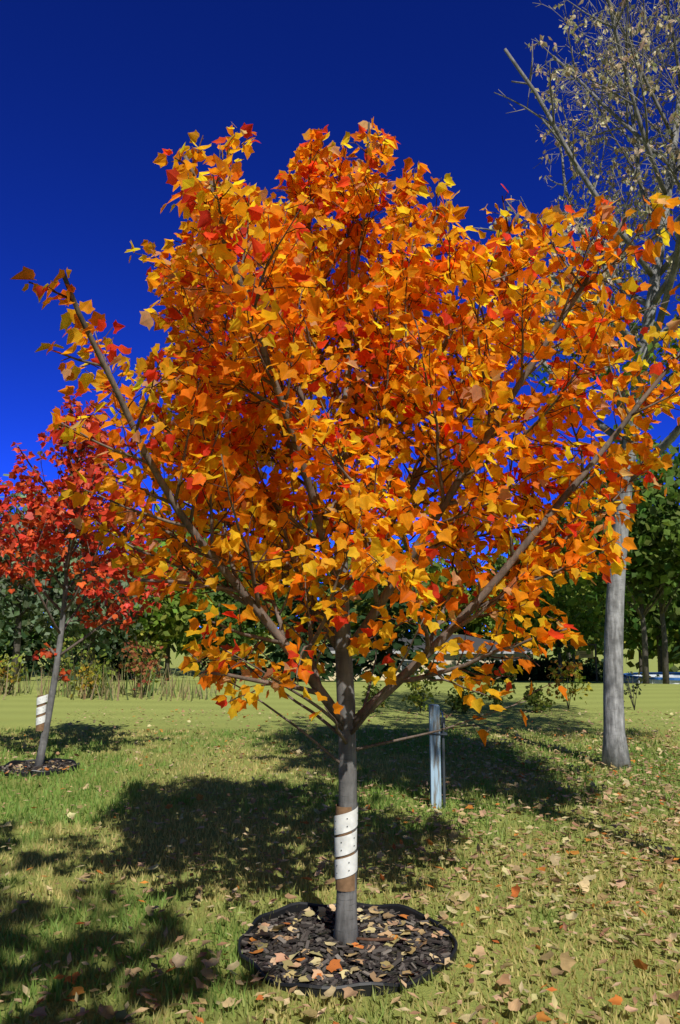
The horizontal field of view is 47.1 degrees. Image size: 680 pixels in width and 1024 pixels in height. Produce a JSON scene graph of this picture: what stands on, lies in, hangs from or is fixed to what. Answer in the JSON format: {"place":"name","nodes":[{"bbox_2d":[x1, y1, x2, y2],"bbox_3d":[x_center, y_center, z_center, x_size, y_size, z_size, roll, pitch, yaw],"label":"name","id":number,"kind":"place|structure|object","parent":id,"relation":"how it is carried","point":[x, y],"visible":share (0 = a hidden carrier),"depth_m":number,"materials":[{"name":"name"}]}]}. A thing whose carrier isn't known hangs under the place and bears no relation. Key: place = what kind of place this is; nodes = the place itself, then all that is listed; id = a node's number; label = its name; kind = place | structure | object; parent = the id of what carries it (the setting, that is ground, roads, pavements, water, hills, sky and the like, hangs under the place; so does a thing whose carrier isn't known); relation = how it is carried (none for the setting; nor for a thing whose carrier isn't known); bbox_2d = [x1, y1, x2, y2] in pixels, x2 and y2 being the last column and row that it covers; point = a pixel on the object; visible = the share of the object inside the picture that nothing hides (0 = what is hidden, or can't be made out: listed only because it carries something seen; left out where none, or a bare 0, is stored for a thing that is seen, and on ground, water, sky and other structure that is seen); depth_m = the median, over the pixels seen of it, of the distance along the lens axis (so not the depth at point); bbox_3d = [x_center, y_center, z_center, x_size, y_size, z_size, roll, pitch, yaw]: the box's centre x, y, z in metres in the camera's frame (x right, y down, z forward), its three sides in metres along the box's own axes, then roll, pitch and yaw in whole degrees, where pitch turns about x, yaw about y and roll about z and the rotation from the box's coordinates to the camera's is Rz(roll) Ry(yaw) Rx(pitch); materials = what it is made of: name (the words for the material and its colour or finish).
{"place":"outdoors","nodes":[
{"label":"outdoors","id":0,"kind":"place"},
{"bbox_2d":[0,631,679,1023],"bbox_3d":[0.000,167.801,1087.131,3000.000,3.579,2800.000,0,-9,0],"label":"ground","id":1,"kind":"structure","parent":0,"point":[18,711],"depth_m":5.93,"materials":[{"name":"green plant"}]},
{"bbox_2d":[0,542,27,641],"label":"deciduous tree","id":2,"kind":"object","parent":1,"relation":"on","point":[6,592],"visible":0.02,"depth_m":51.97,"materials":[{"name":"green plant"}]},
{"bbox_2d":[0,610,40,655],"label":"deciduous tree","id":3,"kind":"object","parent":1,"relation":"on","point":[7,643],"visible":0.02,"depth_m":65.76,"materials":[{"name":"green plant"}]},
{"bbox_2d":[0,493,79,680],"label":"conifer tree","id":4,"kind":"object","parent":1,"relation":"on","point":[30,664],"visible":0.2,"depth_m":49.08,"materials":[{"name":"green plant"}]},
{"bbox_2d":[0,758,79,776],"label":"mulch bed","id":5,"kind":"object","parent":1,"relation":"on","point":[61,765],"visible":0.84,"depth_m":8.98,"materials":[{"name":"black wood"}]},
{"bbox_2d":[0,394,199,766],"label":"red maple tree","id":6,"kind":"object","parent":5,"relation":"on","point":[29,537],"visible":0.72,"depth_m":9.21,"materials":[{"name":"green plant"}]},
{"bbox_2d":[1,559,95,675],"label":"deciduous tree","id":7,"kind":"object","parent":1,"relation":"on","point":[48,640],"visible":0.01,"depth_m":69.35,"materials":[{"name":"green plant"}]},
{"bbox_2d":[0,474,103,681],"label":"poplar tree","id":8,"kind":"object","parent":1,"relation":"on","point":[34,604],"visible":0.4,"depth_m":33.21,"materials":[{"name":"green plant"}]},
{"bbox_2d":[42,551,116,677],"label":"conifer tree","id":9,"kind":"object","parent":1,"relation":"on","point":[74,653],"visible":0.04,"depth_m":68.29,"materials":[{"name":"green plant"}]},
{"bbox_2d":[35,550,155,677],"bbox_3d":[-11.673,4.594,36.715,6.061,7.064,5.880,0,-9,0],"label":"poplar tree","id":10,"kind":"object","parent":1,"relation":"on","point":[101,639],"visible":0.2,"depth_m":35.89,"materials":[{"name":"green plant"}]},
{"bbox_2d":[0,629,226,700],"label":"shrub weed belt","id":11,"kind":"object","parent":1,"relation":"on","point":[142,674],"visible":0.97,"depth_m":18.97,"materials":[{"name":"green plant"}]},
{"bbox_2d":[75,522,163,678],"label":"conifer tree","id":12,"kind":"object","parent":1,"relation":"on","point":[162,662],"visible":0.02,"depth_m":64.86,"materials":[{"name":"green plant"}]},
{"bbox_2d":[80,517,170,680],"bbox_3d":[-14.842,5.896,54.785,7.110,12.252,6.306,7,-11,-39],"label":"conifer tree","id":13,"kind":"object","parent":1,"relation":"on","point":[112,662],"visible":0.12,"depth_m":53.14,"materials":[{"name":"green plant"}]},
{"bbox_2d":[105,538,220,680],"bbox_3d":[-9.568,4.899,39.499,6.845,7.602,7.191,0,-9,0],"label":"green tree","id":14,"kind":"object","parent":1,"relation":"on","point":[168,614],"visible":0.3,"depth_m":38.14,"materials":[{"name":"green plant"}]},
{"bbox_2d":[98,501,237,680],"bbox_3d":[-11.276,4.936,50.775,10.917,12.276,11.441,0,-9,0],"label":"deciduous tree","id":15,"kind":"object","parent":1,"relation":"on","point":[167,651],"visible":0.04,"depth_m":49.78,"materials":[{"name":"green plant"}]},
{"bbox_2d":[157,510,242,675],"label":"deciduous tree","id":16,"kind":"object","parent":1,"relation":"on","point":[187,654],"depth_m":69.54,"materials":[{"name":"green plant"}]},
{"bbox_2d":[197,556,258,680],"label":"conifer tree","id":17,"kind":"object","parent":1,"relation":"on","point":[232,671],"visible":0.03,"depth_m":51.08,"materials":[{"name":"green plant"}]},
{"bbox_2d":[161,533,299,669],"bbox_3d":[-6.246,5.139,41.846,7.786,8.051,7.432,8,-12,-44],"label":"green tree","id":18,"kind":"object","parent":1,"relation":"on","point":[251,626],"visible":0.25,"depth_m":40.62,"materials":[{"name":"green plant"}]},
{"bbox_2d":[205,560,300,664],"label":"deciduous tree","id":19,"kind":"object","parent":1,"relation":"on","point":[257,640],"visible":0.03,"depth_m":71.39,"materials":[{"name":"green plant"}]},
{"bbox_2d":[259,527,335,680],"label":"conifer tree","id":20,"kind":"object","parent":1,"relation":"on","point":[281,599],"visible":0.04,"depth_m":53.72,"materials":[{"name":"green plant"}]},
{"bbox_2d":[254,512,361,681],"bbox_3d":[-1.755,4.472,43.534,6.396,10.200,6.313,-7,-11,39],"label":"spruce tree","id":21,"kind":"object","parent":1,"relation":"on","point":[276,649],"visible":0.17,"depth_m":42.96,"materials":[{"name":"green plant"}]},
{"bbox_2d":[0,707,679,1023],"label":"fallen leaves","id":22,"kind":"object","parent":1,"relation":"on","point":[568,962],"visible":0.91,"depth_m":5.18,"materials":[{"name":"beige plant"}]},
{"bbox_2d":[237,902,457,997],"bbox_3d":[0.035,2.202,3.966,1.117,0.146,1.117,0,-9,0],"label":"mulch bed","id":23,"kind":"object","parent":1,"relation":"on","point":[298,945],"visible":0.92,"depth_m":3.85,"materials":[{"name":"black wood"}]},
{"bbox_2d":[11,117,679,945],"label":"maple tree","id":24,"kind":"object","parent":23,"relation":"on","point":[291,305],"visible":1,"depth_m":3.87,"materials":[{"name":"orange plant"}]},
{"bbox_2d":[356,937,393,941],"bbox_3d":[0.175,2.155,3.939,0.191,0.018,0.021,0,-9,0],"label":"rusty rod","id":25,"kind":"object","parent":23,"relation":"on","point":[374,939],"visible":1,"depth_m":3.93,"materials":[{"name":"metal"}]},
{"bbox_2d":[299,541,426,640],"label":"deciduous tree","id":26,"kind":"object","parent":1,"relation":"on","point":[366,610],"visible":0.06,"depth_m":56.97,"materials":[{"name":"green plant"}]},
{"bbox_2d":[361,682,392,712],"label":"shrub sapling","id":27,"kind":"object","parent":1,"relation":"on","point":[375,691],"visible":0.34,"depth_m":15.61,"materials":[{"name":"green plant"}]},
{"bbox_2d":[318,467,463,681],"bbox_3d":[2.500,2.979,40.112,6.729,11.700,6.316,7,-11,-38],"label":"spruce tree","id":28,"kind":"object","parent":1,"relation":"on","point":[395,645],"visible":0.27,"depth_m":39.13,"materials":[{"name":"green plant"}]},
{"bbox_2d":[392,565,447,633],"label":"deciduous tree","id":29,"kind":"object","parent":1,"relation":"on","point":[433,568],"visible":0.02,"depth_m":66.62,"materials":[{"name":"green plant"}]},
{"bbox_2d":[401,659,442,711],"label":"shrub sapling","id":30,"kind":"object","parent":1,"relation":"on","point":[416,699],"visible":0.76,"depth_m":15.83,"materials":[{"name":"green plant"}]},
{"bbox_2d":[317,634,539,680],"bbox_3d":[6.000,11.502,60.965,17.000,3.850,10.000,0,-9,0],"label":"car","id":31,"kind":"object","parent":1,"relation":"on","point":[451,661],"depth_m":56.55,"materials":[{"name":"paint"}]},
{"bbox_2d":[427,704,446,808],"bbox_3d":[0.890,2.231,7.126,0.180,0.920,0.144,0,-9,0],"label":"metal post","id":32,"kind":"object","parent":1,"relation":"on","point":[436,720],"visible":0.89,"depth_m":7.11,"materials":[{"name":"metal"}]},
{"bbox_2d":[402,543,477,633],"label":"green tree","id":33,"kind":"object","parent":1,"relation":"on","point":[444,579],"visible":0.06,"depth_m":71.45,"materials":[{"name":"green plant"}]},
{"bbox_2d":[419,555,468,635],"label":"conifer tree","id":34,"kind":"object","parent":1,"relation":"on","point":[447,621],"visible":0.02,"depth_m":76.52,"materials":[{"name":"green plant"}]},
{"bbox_2d":[444,687,478,713],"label":"shrub sapling","id":35,"kind":"object","parent":1,"relation":"on","point":[460,707],"visible":0.72,"depth_m":15.55,"materials":[{"name":"green plant"}]},
{"bbox_2d":[445,552,484,637],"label":"spruce tree","id":36,"kind":"object","parent":1,"relation":"on","point":[469,554],"visible":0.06,"depth_m":73.40,"materials":[{"name":"green plant"}]},
{"bbox_2d":[475,667,516,711],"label":"shrub sapling","id":37,"kind":"object","parent":1,"relation":"on","point":[497,688],"visible":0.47,"depth_m":15.98,"materials":[{"name":"green plant"}]},
{"bbox_2d":[456,552,543,658],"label":"deciduous tree","id":38,"kind":"object","parent":1,"relation":"on","point":[478,624],"visible":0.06,"depth_m":69.11,"materials":[{"name":"green plant"}]},
{"bbox_2d":[520,682,555,712],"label":"shrub sapling","id":39,"kind":"object","parent":1,"relation":"on","point":[533,698],"visible":0.93,"depth_m":15.53,"materials":[{"name":"green plant"}]},
{"bbox_2d":[489,575,604,680],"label":"green tree","id":40,"kind":"object","parent":1,"relation":"on","point":[582,622],"visible":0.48,"depth_m":35.73,"materials":[{"name":"green plant"}]},
{"bbox_2d":[471,523,631,661],"bbox_3d":[13.236,5.321,46.524,10.846,10.950,10.196,0,-9,0],"label":"green tree","id":41,"kind":"object","parent":1,"relation":"on","point":[499,562],"visible":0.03,"depth_m":46.44,"materials":[{"name":"green plant"}]},
{"bbox_2d":[450,652,659,681],"bbox_3d":[11.044,8.491,39.141,11.896,3.141,2.936,0,-9,0],"label":"hedge","id":42,"kind":"object","parent":1,"relation":"on","point":[537,673],"visible":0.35,"depth_m":38.81,"materials":[{"name":"green plant"}]},
{"bbox_2d":[521,640,601,661],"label":"deciduous tree","id":43,"kind":"object","parent":1,"relation":"on","point":[542,646],"depth_m":76.64,"materials":[{"name":"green plant"}]},
{"bbox_2d":[544,655,592,709],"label":"shrub sapling","id":44,"kind":"object","parent":1,"relation":"on","point":[571,666],"visible":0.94,"depth_m":16.10,"materials":[{"name":"green plant"}]},
{"bbox_2d":[473,0,679,769],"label":"ash tree","id":45,"kind":"object","parent":1,"relation":"on","point":[615,751],"visible":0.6,"depth_m":9.94,"materials":[{"name":"grey plant"}]},
{"bbox_2d":[572,644,597,681],"bbox_3d":[11.100,6.825,35.377,1.140,1.700,0.070,0,-9,0],"label":"yard sign","id":46,"kind":"object","parent":1,"relation":"on","point":[582,654],"visible":0.75,"depth_m":35.40,"materials":[{"name":"brown"}]},
{"bbox_2d":[535,443,679,683],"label":"green tree","id":47,"kind":"object","parent":1,"relation":"on","point":[673,529],"visible":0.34,"depth_m":28.86,"materials":[{"name":"green plant"}]},
{"bbox_2d":[562,584,673,670],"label":"deciduous tree","id":48,"kind":"object","parent":1,"relation":"on","point":[630,664],"visible":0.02,"depth_m":56.55,"materials":[{"name":"green plant"}]},
{"bbox_2d":[566,580,679,671],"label":"green tree","id":49,"kind":"object","parent":1,"relation":"on","point":[635,626],"visible":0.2,"depth_m":44.07,"materials":[{"name":"green plant"}]},
{"bbox_2d":[567,424,679,683],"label":"green tree","id":50,"kind":"object","parent":1,"relation":"on","point":[639,539],"visible":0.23,"depth_m":29.11,"materials":[{"name":"green plant"}]},
{"bbox_2d":[603,616,655,671],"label":"deciduous tree","id":51,"kind":"object","parent":1,"relation":"on","point":[638,664],"visible":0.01,"depth_m":68.80,"materials":[{"name":"green plant"}]},
{"bbox_2d":[624,671,650,709],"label":"shrub sapling","id":52,"kind":"object","parent":1,"relation":"on","point":[633,687],"visible":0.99,"depth_m":15.94,"materials":[{"name":"green plant"}]},
{"bbox_2d":[623,672,679,683],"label":"swimming pool","id":53,"kind":"structure","parent":1,"relation":"on","point":[674,677],"depth_m":36.77,"materials":[{"name":"blue"}]},
{"bbox_2d":[638,606,679,671],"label":"deciduous tree","id":54,"kind":"object","parent":1,"relation":"on","point":[672,666],"visible":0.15,"depth_m":52.34,"materials":[{"name":"green plant"}]},
{"bbox_2d":[671,635,679,659],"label":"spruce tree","id":55,"kind":"object","parent":1,"relation":"on","point":[676,648],"visible":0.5,"depth_m":41.83,"materials":[{"name":"green plant"}]},
{"bbox_2d":[0,0,679,631],"label":"sky","id":56,"kind":"structure","parent":0,"point":[92,92],"materials":[{"name":"blue"}]}
]}

